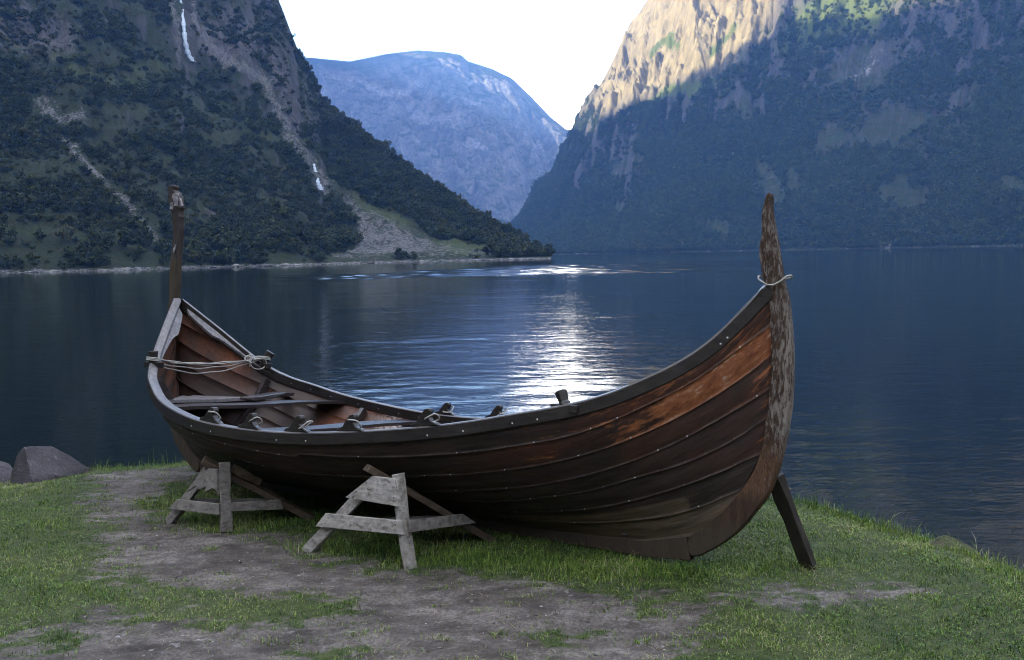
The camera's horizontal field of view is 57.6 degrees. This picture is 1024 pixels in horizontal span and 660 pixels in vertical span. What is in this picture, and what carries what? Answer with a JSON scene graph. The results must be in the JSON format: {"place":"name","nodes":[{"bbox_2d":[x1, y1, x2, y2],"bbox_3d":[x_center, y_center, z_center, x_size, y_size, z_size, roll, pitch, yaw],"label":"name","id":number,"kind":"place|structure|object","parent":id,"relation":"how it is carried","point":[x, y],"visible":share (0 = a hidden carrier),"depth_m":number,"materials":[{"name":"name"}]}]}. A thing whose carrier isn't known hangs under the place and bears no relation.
{"place":"outdoors","nodes":[
{"label":"outdoors","id":0,"kind":"place"},
{"bbox_2d":[0,0,550,272],"bbox_3d":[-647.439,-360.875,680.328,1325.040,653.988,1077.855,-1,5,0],"label":"mountain","id":1,"kind":"structure","parent":0,"point":[385,234],"depth_m":500.98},
{"bbox_2d":[180,0,195,61],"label":"waterfall","id":2,"kind":"structure","parent":1,"relation":"on","point":[186,45],"depth_m":592.30,"materials":[{"name":"liquid"}]},
{"bbox_2d":[2,258,550,272],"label":"shore rocks","id":3,"kind":"object","parent":1,"relation":"on","point":[234,265],"visible":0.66,"depth_m":361.47,"materials":[{"name":"stone"}]},
{"bbox_2d":[0,0,555,268],"bbox_3d":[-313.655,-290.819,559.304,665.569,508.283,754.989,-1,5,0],"label":"forest","id":4,"kind":"object","parent":1,"relation":"on","point":[436,202],"visible":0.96,"depth_m":476.67,"materials":[{"name":"green plant"}]},
{"bbox_2d":[312,164,323,189],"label":"waterfall","id":5,"kind":"structure","parent":1,"relation":"on","point":[319,186],"depth_m":529.69,"materials":[{"name":"liquid"}]},
{"bbox_2d":[305,50,568,223],"bbox_3d":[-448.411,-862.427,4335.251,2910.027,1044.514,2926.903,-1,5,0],"label":"mountain","id":6,"kind":"structure","parent":0,"point":[482,138],"depth_m":3919.15,"materials":[{"name":"blue stone"}]},
{"bbox_2d":[279,0,646,129],"label":"sky","id":7,"kind":"structure","parent":0,"point":[556,51],"materials":[{"name":"white"}]},
{"bbox_2d":[0,246,1023,572],"bbox_3d":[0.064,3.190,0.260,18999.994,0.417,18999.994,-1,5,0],"label":"water","id":8,"kind":"structure","parent":0,"point":[908,392],"depth_m":32.30,"materials":[{"name":"blue liquid"}]},
{"bbox_2d":[0,462,1023,659],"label":"ground","id":9,"kind":"structure","parent":0,"point":[134,644],"depth_m":4.79,"materials":[{"name":"soil"}]},
{"bbox_2d":[0,461,12,483],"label":"boulder","id":10,"kind":"object","parent":9,"relation":"on","point":[5,471],"visible":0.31,"depth_m":7.96,"materials":[{"name":"grey stone"}]},
{"bbox_2d":[10,446,92,484],"bbox_3d":[-3.929,1.240,7.824,0.701,0.544,0.564,-1,5,0],"label":"boulder","id":11,"kind":"object","parent":9,"relation":"on","point":[34,464],"visible":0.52,"depth_m":7.78,"materials":[{"name":"grey stone"}]},
{"bbox_2d":[165,455,314,532],"bbox_3d":[-1.850,1.086,6.197,1.020,0.496,0.322,-1,5,0],"label":"trestle","id":12,"kind":"object","parent":9,"relation":"on","point":[219,477],"visible":0.98,"depth_m":6.17,"materials":[{"name":"grey wood"}]},
{"bbox_2d":[301,464,494,569],"bbox_3d":[-0.666,1.071,5.480,1.177,0.600,0.500,-2,5,-8],"label":"trestle","id":13,"kind":"object","parent":9,"relation":"on","point":[381,487],"visible":0.97,"depth_m":5.39,"materials":[{"name":"grey wood"}]},
{"bbox_2d":[144,185,794,560],"label":"wooden boat","id":14,"kind":"object","parent":9,"relation":"on","point":[682,458],"visible":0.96,"depth_m":5.27,"materials":[{"name":"brown wood"}]},
{"bbox_2d":[146,354,269,373],"bbox_3d":[-2.458,0.267,7.659,0.140,0.215,1.182,2,6,35],"label":"rope","id":15,"kind":"object","parent":14,"relation":"attached to","point":[250,359],"visible":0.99,"depth_m":7.68,"materials":[{"name":"fabric"}]},
{"bbox_2d":[757,275,792,285],"bbox_3d":[1.414,-0.268,5.004,0.180,0.060,0.118,2,5,30],"label":"rope","id":16,"kind":"object","parent":14,"relation":"attached to","point":[782,279],"visible":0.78,"depth_m":4.97,"materials":[{"name":"grey fabric"}]},
{"bbox_2d":[91,472,912,659],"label":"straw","id":17,"kind":"object","parent":9,"relation":"on","point":[408,614],"visible":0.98,"depth_m":4.59,"materials":[{"name":"plant"}]},
{"bbox_2d":[772,473,817,569],"bbox_3d":[1.538,1.051,5.104,0.288,0.565,0.102,-3,5,-18],"label":"prop post","id":18,"kind":"object","parent":9,"relation":"on","point":[786,507],"visible":0.81,"depth_m":5.09,"materials":[{"name":"brown wood"}]},
{"bbox_2d":[927,535,979,555],"bbox_3d":[2.626,1.392,5.594,0.237,0.278,0.548,-5,6,-38],"label":"boulder","id":19,"kind":"object","parent":9,"relation":"on","point":[944,540],"visible":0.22,"depth_m":5.61,"materials":[{"name":"stone"}]},
{"bbox_2d":[0,460,1023,659],"bbox_3d":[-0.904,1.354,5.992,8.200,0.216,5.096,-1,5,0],"label":"grass","id":20,"kind":"structure","parent":0,"point":[989,568],"depth_m":5.09,"materials":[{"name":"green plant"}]},
{"bbox_2d":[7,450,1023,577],"bbox_3d":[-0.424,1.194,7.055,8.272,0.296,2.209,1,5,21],"label":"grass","id":21,"kind":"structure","parent":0,"point":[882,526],"depth_m":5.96,"materials":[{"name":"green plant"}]},
{"bbox_2d":[523,0,1023,253],"bbox_3d":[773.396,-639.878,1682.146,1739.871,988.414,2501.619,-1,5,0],"label":"mountain","id":22,"kind":"structure","parent":0,"point":[672,47],"depth_m":1608.29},
{"bbox_2d":[507,0,1023,253],"bbox_3d":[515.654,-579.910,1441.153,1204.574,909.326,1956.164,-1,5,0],"label":"forest","id":23,"kind":"object","parent":22,"relation":"on","point":[973,159],"visible":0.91,"depth_m":1449.07,"materials":[{"name":"green plant"}]},
{"bbox_2d":[575,244,1023,253],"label":"shore rocks","id":24,"kind":"object","parent":22,"relation":"on","point":[841,248],"visible":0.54,"depth_m":1231.10,"materials":[{"name":"stone"}]}
]}

